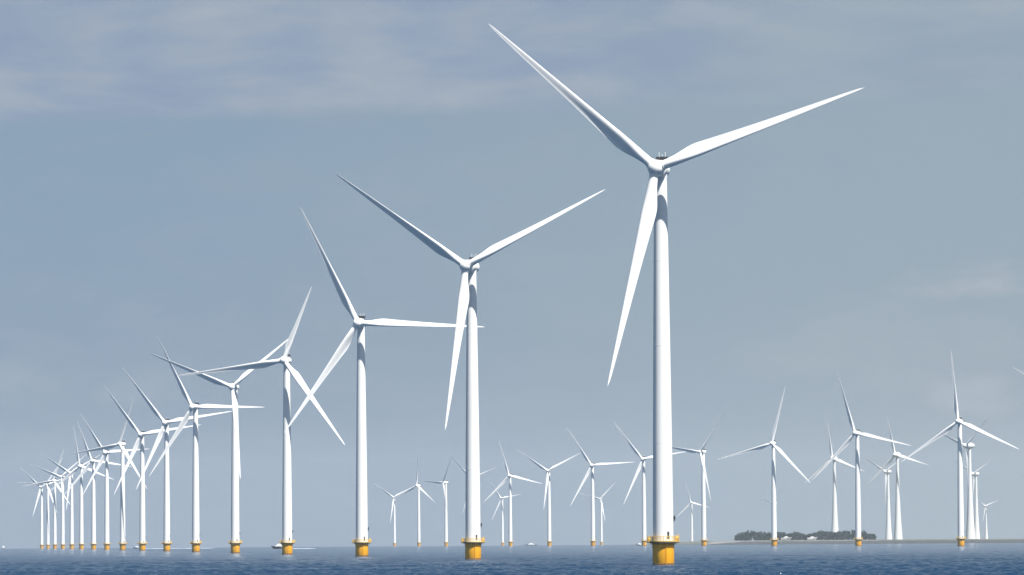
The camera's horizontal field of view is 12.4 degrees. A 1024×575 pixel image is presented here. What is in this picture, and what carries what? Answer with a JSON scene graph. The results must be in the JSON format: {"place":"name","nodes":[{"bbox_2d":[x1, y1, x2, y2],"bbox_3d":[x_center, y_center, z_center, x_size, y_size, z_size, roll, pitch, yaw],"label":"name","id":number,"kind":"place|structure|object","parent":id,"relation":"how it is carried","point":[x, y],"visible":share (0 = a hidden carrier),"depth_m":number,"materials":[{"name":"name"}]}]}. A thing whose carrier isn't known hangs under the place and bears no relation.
{"place":"outdoors","nodes":[
{"label":"outdoors","id":0,"kind":"place"},
{"bbox_2d":[0,543,1023,574],"bbox_3d":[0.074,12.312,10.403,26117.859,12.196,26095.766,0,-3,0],"label":"sea","id":1,"kind":"structure","parent":0,"point":[899,559],"depth_m":1379.37,"materials":[{"name":"liquid"}]},
{"bbox_2d":[17,460,61,548],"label":"wind turbine","id":2,"kind":"object","parent":1,"relation":"in","point":[47,544],"visible":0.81,"depth_m":6940.04,"materials":[{"name":"white metal"}]},
{"bbox_2d":[22,469,60,548],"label":"wind turbine","id":3,"kind":"object","parent":1,"relation":"in","point":[41,516],"visible":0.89,"depth_m":7204.61,"materials":[{"name":"white metal"}]},
{"bbox_2d":[25,450,69,548],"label":"wind turbine","id":4,"kind":"object","parent":1,"relation":"in","point":[54,480],"visible":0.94,"depth_m":6519.41,"materials":[{"name":"white metal"}]},
{"bbox_2d":[33,456,83,548],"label":"wind turbine","id":5,"kind":"object","parent":1,"relation":"in","point":[62,544],"visible":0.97,"depth_m":6180.65,"materials":[{"name":"white metal"}]},
{"bbox_2d":[41,453,97,548],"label":"wind turbine","id":6,"kind":"object","parent":1,"relation":"in","point":[70,483],"visible":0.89,"depth_m":5845.17,"materials":[{"name":"white metal"}]},
{"bbox_2d":[49,426,113,548],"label":"wind turbine","id":7,"kind":"object","parent":1,"relation":"in","point":[81,532],"visible":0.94,"depth_m":5349.50,"materials":[{"name":"white metal"}]},
{"bbox_2d":[64,422,131,548],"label":"wind turbine","id":8,"kind":"object","parent":1,"relation":"in","point":[93,524],"visible":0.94,"depth_m":5020.67,"materials":[{"name":"white metal"}]},
{"bbox_2d":[68,398,147,549],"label":"wind turbine","id":9,"kind":"object","parent":1,"relation":"in","point":[121,444],"visible":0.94,"depth_m":4194.90,"materials":[{"name":"white metal"}]},
{"bbox_2d":[80,414,144,549],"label":"wind turbine","id":10,"kind":"object","parent":1,"relation":"in","point":[106,524],"visible":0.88,"depth_m":4580.24,"materials":[{"name":"white metal"}]},
{"bbox_2d":[103,385,192,550],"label":"wind turbine","id":11,"kind":"object","parent":1,"relation":"in","point":[142,543],"visible":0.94,"depth_m":3833.75,"materials":[{"name":"white metal"}]},
{"bbox_2d":[121,366,231,550],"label":"wind turbine","id":12,"kind":"object","parent":1,"relation":"in","point":[166,542],"visible":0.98,"depth_m":3463.13,"materials":[{"name":"white metal"}]},
{"bbox_2d":[149,337,261,551],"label":"wind turbine","id":13,"kind":"object","parent":1,"relation":"in","point":[195,542],"visible":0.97,"depth_m":3068.39,"materials":[{"name":"white metal"}]},
{"bbox_2d":[150,339,287,552],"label":"wind turbine","id":14,"kind":"object","parent":1,"relation":"in","point":[235,542],"visible":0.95,"depth_m":2676.39,"materials":[{"name":"white metal"}]},
{"bbox_2d":[177,287,344,554],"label":"wind turbine","id":15,"kind":"object","parent":1,"relation":"in","point":[285,360],"visible":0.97,"depth_m":2289.11,"materials":[{"name":"white metal"}]},
{"bbox_2d":[271,544,281,548],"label":"boat","id":16,"kind":"object","parent":1,"relation":"on","point":[278,546],"visible":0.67,"depth_m":4491.78,"materials":[{"name":"white paint"}]},
{"bbox_2d":[285,207,482,556],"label":"wind turbine","id":17,"kind":"object","parent":1,"relation":"in","point":[359,325],"visible":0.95,"depth_m":1903.25,"materials":[{"name":"white metal"}]},
{"bbox_2d":[374,483,413,545],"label":"wind turbine","id":18,"kind":"object","parent":1,"relation":"in","point":[394,523],"visible":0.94,"depth_m":9062.27,"materials":[{"name":"white metal"}]},
{"bbox_2d":[392,463,432,545],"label":"wind turbine","id":19,"kind":"object","parent":1,"relation":"in","point":[418,542],"visible":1,"depth_m":7311.02,"materials":[{"name":"white metal"}]},
{"bbox_2d":[424,456,451,545],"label":"wind turbine","id":20,"kind":"object","parent":1,"relation":"in","point":[443,482],"visible":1,"depth_m":6966.79,"materials":[{"name":"white metal"}]},
{"bbox_2d":[335,173,603,559],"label":"wind turbine","id":21,"kind":"object","parent":1,"relation":"in","point":[472,541],"visible":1,"depth_m":1511.99,"materials":[{"name":"white metal"}]},
{"bbox_2d":[452,457,492,510],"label":"wind turbine","id":22,"kind":"object","parent":1,"relation":"in","point":[465,472],"visible":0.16,"depth_m":6597.68,"materials":[{"name":"white metal"}]},
{"bbox_2d":[489,481,519,545],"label":"wind turbine","id":23,"kind":"object","parent":1,"relation":"in","point":[502,530],"visible":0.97,"depth_m":9372.57,"materials":[{"name":"white metal"}]},
{"bbox_2d":[485,442,541,545],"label":"wind turbine","id":24,"kind":"object","parent":1,"relation":"in","point":[510,541],"visible":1,"depth_m":6316.88,"materials":[{"name":"white metal"}]},
{"bbox_2d":[516,449,579,545],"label":"wind turbine","id":25,"kind":"object","parent":1,"relation":"in","point":[548,540],"visible":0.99,"depth_m":5901.47,"materials":[{"name":"white metal"}]},
{"bbox_2d":[580,484,613,544],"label":"wind turbine","id":26,"kind":"object","parent":1,"relation":"in","point":[601,527],"visible":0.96,"depth_m":9635.59,"materials":[{"name":"white metal"}]},
{"bbox_2d":[567,428,630,545],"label":"wind turbine","id":27,"kind":"object","parent":1,"relation":"in","point":[591,468],"visible":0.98,"depth_m":5509.98,"materials":[{"name":"white metal"}]},
{"bbox_2d":[614,423,685,545],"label":"wind turbine","id":28,"kind":"object","parent":1,"relation":"in","point":[644,535],"visible":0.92,"depth_m":5114.40,"materials":[{"name":"white metal"}]},
{"bbox_2d":[489,24,862,564],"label":"wind turbine","id":29,"kind":"object","parent":1,"relation":"in","point":[664,541],"visible":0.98,"depth_m":1117.65,"materials":[{"name":"white metal"}]},
{"bbox_2d":[679,485,709,540],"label":"wind turbine","id":30,"kind":"object","parent":1,"relation":"in","point":[691,514],"visible":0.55,"depth_m":10585.29,"materials":[{"name":"white metal"}]},
{"bbox_2d":[672,410,725,545],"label":"wind turbine","id":31,"kind":"object","parent":1,"relation":"in","point":[702,453],"visible":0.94,"depth_m":4726.11,"materials":[{"name":"white metal"}]},
{"bbox_2d":[719,389,808,545],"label":"wind turbine","id":32,"kind":"object","parent":1,"relation":"in","point":[774,538],"visible":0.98,"depth_m":4330.73,"materials":[{"name":"white metal"}]},
{"bbox_2d":[813,373,910,545],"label":"wind turbine","id":33,"kind":"object","parent":1,"relation":"in","point":[858,532],"visible":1,"depth_m":3933.94,"materials":[{"name":"white metal"}]},
{"bbox_2d":[901,352,1017,545],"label":"wind turbine","id":34,"kind":"object","parent":1,"relation":"in","point":[961,538],"visible":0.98,"depth_m":3560.73,"materials":[{"name":"white metal"}]},
{"bbox_2d":[0,0,1023,548],"label":"sky","id":35,"kind":"structure","parent":0,"point":[160,160],"materials":[{"name":"blue"}]},
{"bbox_2d":[707,540,878,543],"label":"beach","id":36,"kind":"structure","parent":0,"point":[715,542],"depth_m":6652.10,"materials":[{"name":"beige sand"}]},
{"bbox_2d":[631,539,1023,544],"bbox_3d":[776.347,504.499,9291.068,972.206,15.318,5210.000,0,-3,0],"label":"dike","id":37,"kind":"structure","parent":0,"point":[690,542],"depth_m":6707.94,"materials":[{"name":"green plant"}]},
{"bbox_2d":[734,530,876,540],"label":"wood","id":38,"kind":"object","parent":37,"relation":"on","point":[747,535],"visible":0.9,"depth_m":6843.27,"materials":[{"name":"green plant"}]},
{"bbox_2d":[806,421,864,531],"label":"wind turbine","id":39,"kind":"object","parent":37,"relation":"on","point":[834,528],"visible":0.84,"depth_m":7738.10,"materials":[{"name":"white metal"}]},
{"bbox_2d":[864,454,906,539],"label":"wind turbine","id":40,"kind":"object","parent":37,"relation":"on","point":[888,534],"visible":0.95,"depth_m":9219.94,"materials":[{"name":"white metal"}]},
{"bbox_2d":[870,417,926,538],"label":"wind turbine","id":41,"kind":"object","parent":37,"relation":"on","point":[898,525],"visible":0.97,"depth_m":7456.14,"materials":[{"name":"white metal"}]},
{"bbox_2d":[939,417,988,538],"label":"wind turbine","id":42,"kind":"object","parent":37,"relation":"on","point":[970,527],"visible":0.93,"depth_m":6774.38,"materials":[{"name":"white metal"}]},
{"bbox_2d":[954,459,991,538],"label":"wind turbine","id":43,"kind":"object","parent":37,"relation":"on","point":[976,517],"visible":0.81,"depth_m":9594.76,"materials":[{"name":"white metal"}]},
{"bbox_2d":[978,500,997,538],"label":"wind turbine","id":44,"kind":"object","parent":37,"relation":"on","point":[985,513],"visible":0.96,"depth_m":10355.23,"materials":[{"name":"white metal"}]},
{"bbox_2d":[707,540,1023,544],"bbox_3d":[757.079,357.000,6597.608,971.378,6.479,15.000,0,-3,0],"label":"stone revetment","id":45,"kind":"object","parent":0,"point":[878,542],"visible":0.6,"depth_m":6594.69,"materials":[{"name":"grey stone"}]}
]}

